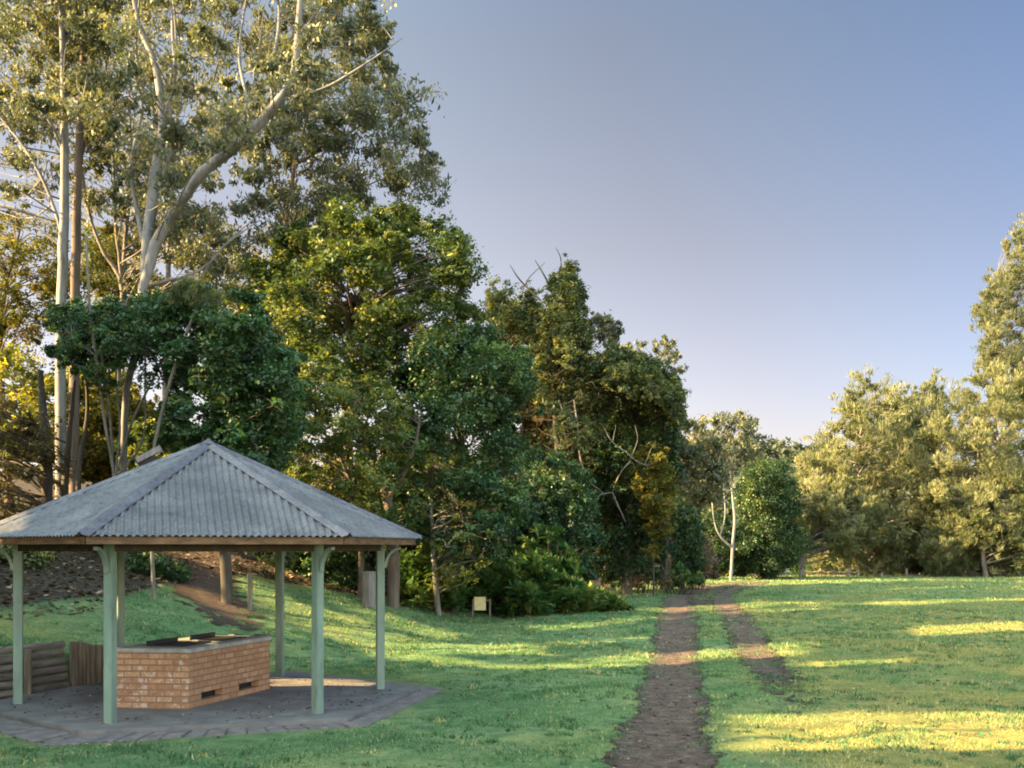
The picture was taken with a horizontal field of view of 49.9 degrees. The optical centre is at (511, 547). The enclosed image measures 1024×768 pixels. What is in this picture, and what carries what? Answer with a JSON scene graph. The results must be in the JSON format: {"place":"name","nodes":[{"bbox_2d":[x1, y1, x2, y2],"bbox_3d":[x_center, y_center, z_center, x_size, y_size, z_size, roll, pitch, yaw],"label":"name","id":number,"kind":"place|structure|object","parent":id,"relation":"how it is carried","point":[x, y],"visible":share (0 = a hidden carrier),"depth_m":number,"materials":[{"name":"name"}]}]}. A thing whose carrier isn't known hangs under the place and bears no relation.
{"place":"outdoors","nodes":[
{"label":"outdoors","id":0,"kind":"place"},
{"bbox_2d":[164,551,274,636],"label":"foot path","id":1,"kind":"structure","parent":0,"point":[203,585],"depth_m":27.61,"materials":[{"name":"brown soil"}]},
{"bbox_2d":[0,473,1023,767],"bbox_3d":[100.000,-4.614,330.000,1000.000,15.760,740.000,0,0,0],"label":"ground","id":2,"kind":"structure","parent":0,"point":[436,703],"depth_m":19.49,"materials":[{"name":"green plant"}]},
{"bbox_2d":[0,537,56,572],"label":"undergrowth bush","id":3,"kind":"object","parent":2,"relation":"on","point":[32,559],"visible":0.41,"depth_m":25.24,"materials":[{"name":"green plant"}]},
{"bbox_2d":[0,640,69,698],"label":"log retaining wall","id":4,"kind":"structure","parent":2,"relation":"on","point":[31,652],"depth_m":17.09,"materials":[{"name":"brown wood"}]},
{"bbox_2d":[0,174,95,501],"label":"forest tree","id":5,"kind":"object","parent":2,"relation":"on","point":[47,285],"visible":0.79,"depth_m":45.37,"materials":[{"name":"green plant"}]},
{"bbox_2d":[0,370,97,520],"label":"forest tree","id":6,"kind":"object","parent":2,"relation":"on","point":[39,435],"visible":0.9,"depth_m":30.80,"materials":[{"name":"green plant"}]},
{"bbox_2d":[0,342,99,512],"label":"forest tree","id":7,"kind":"object","parent":2,"relation":"on","point":[17,359],"visible":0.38,"depth_m":38.57,"materials":[{"name":"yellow plant"}]},
{"bbox_2d":[0,0,124,498],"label":"gum tree","id":8,"kind":"object","parent":2,"relation":"on","point":[42,106],"visible":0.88,"depth_m":35.96,"materials":[{"name":"green plant"}]},
{"bbox_2d":[69,640,103,685],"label":"upright log wall","id":9,"kind":"structure","parent":2,"relation":"on","point":[86,662],"depth_m":17.98,"materials":[{"name":"brown wood"}]},
{"bbox_2d":[43,0,150,493],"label":"gum tree","id":10,"kind":"object","parent":2,"relation":"on","point":[82,70],"visible":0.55,"depth_m":37.83,"materials":[{"name":"green plant"}]},
{"bbox_2d":[39,286,168,490],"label":"forest tree","id":11,"kind":"object","parent":2,"relation":"on","point":[76,302],"visible":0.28,"depth_m":29.39,"materials":[{"name":"green plant"}]},
{"bbox_2d":[49,235,163,476],"bbox_3d":[-10.349,-3.648,28.401,2.793,8.899,4.225,0,0,-43],"label":"gum sapling","id":12,"kind":"object","parent":2,"relation":"on","point":[98,372],"visible":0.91,"depth_m":28.18,"materials":[{"name":"green plant"}]},
{"bbox_2d":[52,366,168,486],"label":"forest tree","id":13,"kind":"object","parent":2,"relation":"on","point":[97,469],"visible":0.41,"depth_m":39.83,"materials":[{"name":"green plant"}]},
{"bbox_2d":[67,219,165,364],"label":"forest tree","id":14,"kind":"object","parent":2,"relation":"on","point":[98,260],"visible":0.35,"depth_m":48.71,"materials":[{"name":"green plant"}]},
{"bbox_2d":[113,417,177,470],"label":"forest tree","id":15,"kind":"object","parent":2,"relation":"on","point":[148,439],"visible":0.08,"depth_m":37.06,"materials":[{"name":"green plant"}]},
{"bbox_2d":[0,0,291,451],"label":"gum tree","id":16,"kind":"object","parent":2,"relation":"on","point":[208,16],"visible":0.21,"depth_m":48.54,"materials":[{"name":"green plant"}]},
{"bbox_2d":[125,552,192,582],"bbox_3d":[-9.367,0.267,29.197,1.742,1.750,3.137,0,0,-16],"label":"undergrowth bush","id":17,"kind":"object","parent":2,"relation":"on","point":[168,569],"visible":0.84,"depth_m":28.34,"materials":[{"name":"green plant"}]},
{"bbox_2d":[82,90,246,473],"bbox_3d":[-12.682,-8.590,39.828,7.986,16.430,5.477,0,0,36],"label":"gum tree","id":18,"kind":"object","parent":2,"relation":"on","point":[220,265],"visible":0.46,"depth_m":38.90,"materials":[{"name":"green plant"}]},
{"bbox_2d":[150,276,228,599],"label":"evergreen tree","id":19,"kind":"object","parent":2,"relation":"on","point":[213,296],"visible":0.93,"depth_m":25.45,"materials":[{"name":"green plant"}]},
{"bbox_2d":[0,672,418,735],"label":"paving slab","id":20,"kind":"structure","parent":2,"relation":"on","point":[70,723],"depth_m":15.20,"materials":[{"name":"concrete"}]},
{"bbox_2d":[117,632,271,708],"bbox_3d":[-4.713,1.782,16.380,1.157,0.913,2.516,0,0,17],"label":"brick barbecue","id":21,"kind":"object","parent":20,"relation":"on","point":[195,670],"visible":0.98,"depth_m":15.47,"materials":[{"name":"brick"}]},
{"bbox_2d":[10,677,390,724],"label":"fallen leaves","id":22,"kind":"object","parent":20,"relation":"on","point":[191,713],"visible":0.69,"depth_m":15.73,"materials":[{"name":"brown plant"}]},
{"bbox_2d":[0,439,421,723],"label":"picnic shelter","id":23,"kind":"object","parent":20,"relation":"on","point":[207,495],"visible":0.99,"depth_m":14.85,"materials":[{"name":"metal"}]},
{"bbox_2d":[160,206,261,359],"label":"forest tree","id":24,"kind":"object","parent":2,"relation":"on","point":[222,283],"visible":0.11,"depth_m":51.48,"materials":[{"name":"green plant"}]},
{"bbox_2d":[0,672,442,746],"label":"paving edge","id":25,"kind":"object","parent":2,"relation":"on","point":[32,733],"visible":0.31,"depth_m":13.73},
{"bbox_2d":[137,280,314,603],"bbox_3d":[-6.989,-2.416,27.001,4.815,8.198,5.960,0,0,0],"label":"evergreen tree","id":26,"kind":"object","parent":2,"relation":"on","point":[232,386],"visible":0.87,"depth_m":25.53,"materials":[{"name":"green plant"}]},
{"bbox_2d":[83,0,401,557],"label":"gum tree","id":27,"kind":"object","parent":2,"relation":"on","point":[378,37],"visible":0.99,"depth_m":29.98,"materials":[{"name":"green plant"}]},
{"bbox_2d":[247,573,252,610],"bbox_3d":[-6.377,1.178,26.775,0.117,1.127,0.139,0,0,-15],"label":"timber post","id":28,"kind":"object","parent":2,"relation":"on","point":[249,591],"visible":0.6,"depth_m":26.73,"materials":[{"name":"grey wood"}]},
{"bbox_2d":[0,551,505,619],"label":"fallen leaves","id":29,"kind":"object","parent":2,"relation":"on","point":[8,584],"visible":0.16,"depth_m":26.99,"materials":[{"name":"brown plant"}]},
{"bbox_2d":[243,551,299,579],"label":"undergrowth bush","id":30,"kind":"object","parent":2,"relation":"on","point":[267,557],"visible":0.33,"depth_m":32.42,"materials":[{"name":"green plant"}]},
{"bbox_2d":[223,286,329,415],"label":"forest tree","id":31,"kind":"object","parent":2,"relation":"on","point":[232,309],"visible":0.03,"depth_m":46.84,"materials":[{"name":"green plant"}]},
{"bbox_2d":[256,433,319,477],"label":"forest tree","id":32,"kind":"object","parent":2,"relation":"on","point":[268,450],"visible":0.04,"depth_m":43.25,"materials":[{"name":"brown plant"}]},
{"bbox_2d":[285,551,375,588],"bbox_3d":[-6.036,0.343,36.079,3.624,2.403,3.811,0,0,0],"label":"undergrowth bush","id":33,"kind":"object","parent":2,"relation":"on","point":[337,563],"visible":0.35,"depth_m":35.28,"materials":[{"name":"green plant"}]},
{"bbox_2d":[207,0,455,342],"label":"gum tree","id":34,"kind":"object","parent":2,"relation":"on","point":[313,140],"visible":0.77,"depth_m":41.97,"materials":[{"name":"green plant"}]},
{"bbox_2d":[289,457,412,570],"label":"forest tree","id":35,"kind":"object","parent":2,"relation":"on","point":[371,562],"visible":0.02,"depth_m":40.18,"materials":[{"name":"green plant"}]},
{"bbox_2d":[281,361,442,608],"bbox_3d":[-4.693,-1.779,32.874,5.291,7.864,6.180,0,0,0],"label":"forest tree","id":36,"kind":"object","parent":2,"relation":"on","point":[391,426],"visible":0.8,"depth_m":31.80,"materials":[{"name":"green plant"}]},
{"bbox_2d":[361,571,375,608],"bbox_3d":[-4.082,1.304,31.399,0.308,1.243,0.308,0,0,40],"label":"timber post","id":37,"kind":"object","parent":2,"relation":"on","point":[369,590],"visible":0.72,"depth_m":31.29,"materials":[{"name":"grey wood"}]},
{"bbox_2d":[229,193,511,569],"bbox_3d":[-5.037,-5.723,37.825,10.082,14.225,10.202,0,0,0],"label":"forest tree","id":38,"kind":"object","parent":2,"relation":"on","point":[371,254],"visible":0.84,"depth_m":35.70,"materials":[{"name":"green plant"}]},
{"bbox_2d":[353,434,517,545],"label":"forest tree","id":39,"kind":"object","parent":2,"relation":"on","point":[439,463],"depth_m":56.28,"materials":[{"name":"green plant"}]},
{"bbox_2d":[399,541,475,613],"bbox_3d":[-2.587,0.953,35.522,3.049,2.846,3.759,0,0,0],"label":"fern shrub","id":40,"kind":"object","parent":2,"relation":"on","point":[416,583],"visible":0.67,"depth_m":34.69,"materials":[{"name":"green plant"}]},
{"bbox_2d":[414,447,495,615],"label":"forest tree","id":41,"kind":"object","parent":2,"relation":"on","point":[428,493],"visible":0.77,"depth_m":33.70,"materials":[{"name":"green plant"}]},
{"bbox_2d":[380,321,551,612],"bbox_3d":[-1.696,-2.646,35.855,5.952,10.098,8.370,0,0,0],"label":"forest tree","id":42,"kind":"object","parent":2,"relation":"on","point":[448,401],"visible":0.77,"depth_m":33.89,"materials":[{"name":"green plant"}]},
{"bbox_2d":[368,449,566,560],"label":"forest tree","id":43,"kind":"object","parent":2,"relation":"on","point":[534,518],"visible":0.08,"depth_m":44.28,"materials":[{"name":"green plant"}]},
{"bbox_2d":[472,597,490,619],"bbox_3d":[-0.983,2.046,35.446,0.608,0.917,0.075,0,0,0],"label":"notice board","id":44,"kind":"object","parent":2,"relation":"on","point":[478,603],"visible":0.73,"depth_m":35.41,"materials":[{"name":"brown wood"}]},
{"bbox_2d":[460,550,513,614],"bbox_3d":[-1.143,1.274,37.527,3.053,2.919,3.673,0,0,0],"label":"fern shrub","id":45,"kind":"object","parent":2,"relation":"on","point":[482,587],"visible":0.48,"depth_m":36.43,"materials":[{"name":"green plant"}]},
{"bbox_2d":[477,265,543,525],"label":"vine covered tree","id":46,"kind":"object","parent":2,"relation":"on","point":[516,317],"visible":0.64,"depth_m":51.95,"materials":[{"name":"green plant"}]},
{"bbox_2d":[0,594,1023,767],"bbox_3d":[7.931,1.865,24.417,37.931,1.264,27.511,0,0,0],"label":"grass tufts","id":47,"kind":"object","parent":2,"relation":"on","point":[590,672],"visible":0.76,"depth_m":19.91,"materials":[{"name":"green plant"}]},
{"bbox_2d":[0,603,1023,767],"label":"fallen leaves","id":48,"kind":"object","parent":2,"relation":"on","point":[218,736],"visible":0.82,"depth_m":19.68,"materials":[{"name":"brown plant"}]},
{"bbox_2d":[489,549,561,617],"bbox_3d":[0.324,1.349,36.901,2.760,2.812,3.571,0,0,19],"label":"fern shrub","id":49,"kind":"object","parent":2,"relation":"on","point":[525,593],"visible":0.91,"depth_m":36.23,"materials":[{"name":"green plant"}]},
{"bbox_2d":[478,324,608,484],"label":"forest tree","id":50,"kind":"object","parent":2,"relation":"on","point":[515,429],"visible":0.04,"depth_m":59.68,"materials":[{"name":"green plant"}]},
{"bbox_2d":[515,371,576,467],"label":"forest tree","id":51,"kind":"object","parent":2,"relation":"on","point":[532,426],"visible":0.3,"depth_m":52.82,"materials":[{"name":"green plant"}]},
{"bbox_2d":[508,521,584,576],"bbox_3d":[1.201,0.587,42.964,3.079,3.422,3.509,0,0,17],"label":"fern shrub","id":52,"kind":"object","parent":2,"relation":"on","point":[566,558],"visible":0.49,"depth_m":42.94,"materials":[{"name":"green plant"}]},
{"bbox_2d":[510,248,610,541],"bbox_3d":[2.216,-5.665,49.938,4.631,16.309,6.542,0,0,0],"label":"vine covered tree","id":53,"kind":"object","parent":2,"relation":"on","point":[565,341],"visible":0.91,"depth_m":48.99,"materials":[{"name":"green plant"}]},
{"bbox_2d":[517,448,610,583],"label":"forest tree","id":54,"kind":"object","parent":2,"relation":"on","point":[575,494],"visible":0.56,"depth_m":45.77,"materials":[{"name":"green plant"}]},
{"bbox_2d":[543,562,609,613],"bbox_3d":[1.967,1.602,38.223,3.038,2.218,4.124,0,0,0],"label":"fern shrub","id":55,"kind":"object","parent":2,"relation":"on","point":[574,593],"visible":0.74,"depth_m":37.25,"materials":[{"name":"green plant"}]},
{"bbox_2d":[587,309,624,587],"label":"gum tree","id":56,"kind":"object","parent":2,"relation":"on","point":[607,325],"visible":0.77,"depth_m":55.77,"materials":[{"name":"green plant"}]},
{"bbox_2d":[559,400,654,593],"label":"dead tree","id":57,"kind":"object","parent":2,"relation":"on","point":[613,497],"visible":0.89,"depth_m":47.70,"materials":[{"name":"wood"}]},
{"bbox_2d":[587,580,639,611],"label":"fern shrub","id":58,"kind":"object","parent":2,"relation":"on","point":[617,603],"visible":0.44,"depth_m":38.40,"materials":[{"name":"green plant"}]},
{"bbox_2d":[573,398,690,594],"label":"forest tree","id":59,"kind":"object","parent":2,"relation":"on","point":[610,464],"visible":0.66,"depth_m":51.19,"materials":[{"name":"green plant"}]},
{"bbox_2d":[585,396,688,584],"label":"forest tree","id":60,"kind":"object","parent":2,"relation":"on","point":[680,468],"depth_m":62.97,"materials":[{"name":"green plant"}]},
{"bbox_2d":[582,338,692,594],"bbox_3d":[5.646,-3.581,49.921,4.987,12.340,5.814,0,0,0],"label":"vine covered tree","id":61,"kind":"object","parent":2,"relation":"on","point":[633,378],"visible":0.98,"depth_m":48.95,"materials":[{"name":"green plant"}]},
{"bbox_2d":[604,535,680,593],"bbox_3d":[6.411,0.508,56.094,4.036,3.929,3.656,0,0,0],"label":"dry shrub","id":62,"kind":"object","parent":2,"relation":"on","point":[635,580],"visible":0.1,"depth_m":55.52,"materials":[{"name":"green plant"}]},
{"bbox_2d":[619,334,688,591],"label":"gum tree","id":63,"kind":"object","parent":2,"relation":"on","point":[675,357],"visible":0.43,"depth_m":59.68,"materials":[{"name":"green plant"}]},
{"bbox_2d":[628,442,680,596],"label":"forest tree","id":64,"kind":"object","parent":2,"relation":"on","point":[650,489],"visible":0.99,"depth_m":48.53,"materials":[{"name":"green plant"}]},
{"bbox_2d":[656,561,705,594],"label":"green shrub","id":65,"kind":"object","parent":2,"relation":"on","point":[684,573],"visible":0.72,"depth_m":57.57,"materials":[{"name":"green plant"}]},
{"bbox_2d":[667,491,717,591],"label":"forest tree","id":66,"kind":"object","parent":2,"relation":"on","point":[687,533],"visible":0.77,"depth_m":58.97,"materials":[{"name":"green plant"}]},
{"bbox_2d":[669,411,731,511],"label":"forest tree","id":67,"kind":"object","parent":2,"relation":"on","point":[699,467],"visible":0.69,"depth_m":66.75,"materials":[{"name":"green plant"}]},
{"bbox_2d":[687,532,722,589],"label":"dry shrub","id":68,"kind":"object","parent":2,"relation":"on","point":[709,573],"visible":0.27,"depth_m":61.51,"materials":[{"name":"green plant"}]},
{"bbox_2d":[696,509,748,578],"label":"forest tree","id":69,"kind":"object","parent":2,"relation":"on","point":[720,547],"visible":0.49,"depth_m":78.03,"materials":[{"name":"green plant"}]},
{"bbox_2d":[689,408,774,580],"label":"gum tree","id":70,"kind":"object","parent":2,"relation":"on","point":[732,448],"visible":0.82,"depth_m":73.33,"materials":[{"name":"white plant"}]},
{"bbox_2d":[722,570,750,576],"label":"forest tree","id":71,"kind":"object","parent":2,"relation":"on","point":[727,574],"visible":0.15,"depth_m":85.62,"materials":[{"name":"green plant"}]},
{"bbox_2d":[726,453,820,579],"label":"round tree","id":72,"kind":"object","parent":2,"relation":"on","point":[765,502],"visible":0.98,"depth_m":78.40,"materials":[{"name":"green plant"}]},
{"bbox_2d":[792,516,812,576],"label":"slim tree","id":73,"kind":"object","parent":2,"relation":"on","point":[802,523],"visible":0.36,"depth_m":84.81,"materials":[{"name":"green plant"}]},
{"bbox_2d":[611,574,1023,600],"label":"grass","id":74,"kind":"structure","parent":2,"relation":"on","point":[916,586],"depth_m":63.41,"materials":[{"name":"green plant"}]},
{"bbox_2d":[785,552,860,575],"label":"golden shrub","id":75,"kind":"object","parent":2,"relation":"on","point":[794,572],"visible":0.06,"depth_m":94.80,"materials":[{"name":"green plant"}]},
{"bbox_2d":[804,568,859,576],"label":"log rail fence","id":76,"kind":"object","parent":2,"relation":"on","point":[820,571],"visible":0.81,"depth_m":86.88,"materials":[{"name":"brown wood"}]},
{"bbox_2d":[795,473,880,575],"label":"casuarina","id":77,"kind":"object","parent":2,"relation":"on","point":[829,511],"visible":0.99,"depth_m":85.17,"materials":[{"name":"green plant"}]},
{"bbox_2d":[791,363,931,576],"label":"casuarina","id":78,"kind":"object","parent":2,"relation":"on","point":[861,429],"visible":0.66,"depth_m":89.63,"materials":[{"name":"green plant"}]},
{"bbox_2d":[851,512,928,574],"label":"golden shrub","id":79,"kind":"object","parent":2,"relation":"on","point":[920,569],"visible":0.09,"depth_m":95.85,"materials":[{"name":"green plant"}]},
{"bbox_2d":[900,367,952,452],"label":"casuarina","id":80,"kind":"object","parent":2,"relation":"on","point":[919,408],"visible":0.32,"depth_m":98.83,"materials":[{"name":"green plant"}]},
{"bbox_2d":[915,525,980,576],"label":"golden shrub","id":81,"kind":"object","parent":2,"relation":"on","point":[936,561],"visible":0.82,"depth_m":86.47,"materials":[{"name":"green plant"}]},
{"bbox_2d":[895,356,1023,576],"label":"casuarina","id":82,"kind":"object","parent":2,"relation":"on","point":[974,439],"visible":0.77,"depth_m":86.84,"materials":[{"name":"green plant"}]},
{"bbox_2d":[939,508,1022,574],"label":"golden shrub","id":83,"kind":"object","parent":2,"relation":"on","point":[977,566],"visible":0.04,"depth_m":97.72,"materials":[{"name":"green plant"}]},
{"bbox_2d":[947,465,1023,576],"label":"casuarina","id":84,"kind":"object","parent":2,"relation":"on","point":[961,488],"visible":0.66,"depth_m":85.15,"materials":[{"name":"green plant"}]},
{"bbox_2d":[968,213,1023,574],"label":"casuarina","id":85,"kind":"object","parent":2,"relation":"on","point":[999,290],"visible":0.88,"depth_m":96.33,"materials":[{"name":"green plant"}]},
{"bbox_2d":[998,567,1001,576],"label":"tree stump","id":86,"kind":"object","parent":2,"relation":"on","point":[1000,572],"visible":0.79,"depth_m":87.88,"materials":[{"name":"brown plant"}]},
{"bbox_2d":[0,0,1023,474],"label":"sky","id":87,"kind":"structure","parent":0,"point":[796,195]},
{"bbox_2d":[125,574,1023,659],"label":"grass","id":88,"kind":"structure","parent":0,"point":[871,606],"depth_m":31.03,"materials":[{"name":"green plant"}]},
{"bbox_2d":[598,580,759,767],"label":"dirt track","id":89,"kind":"structure","parent":0,"point":[652,725],"depth_m":15.50,"materials":[{"name":"brown soil"}]},
{"bbox_2d":[601,631,839,767],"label":"fallen leaves","id":90,"kind":"object","parent":89,"relation":"on","point":[700,690],"visible":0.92,"depth_m":18.09,"materials":[{"name":"brown plant"}]},
{"bbox_2d":[687,583,747,611],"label":"dirt track","id":91,"kind":"structure","parent":0,"point":[714,591],"depth_m":48.24,"materials":[{"name":"brown soil"}]},
{"bbox_2d":[556,457,940,541],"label":"hill","id":92,"kind":"structure","parent":0,"point":[794,468],"depth_m":267.27,"materials":[{"name":"green plant"}]},
{"bbox_2d":[665,437,979,527],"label":"wood","id":93,"kind":"object","parent":92,"relation":"on","point":[777,450],"visible":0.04,"depth_m":285.46,"materials":[{"name":"green plant"}]},
{"bbox_2d":[710,580,834,749],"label":"dirt track","id":94,"kind":"structure","parent":0,"point":[724,604],"depth_m":27.84,"materials":[{"name":"brown soil"}]}
]}

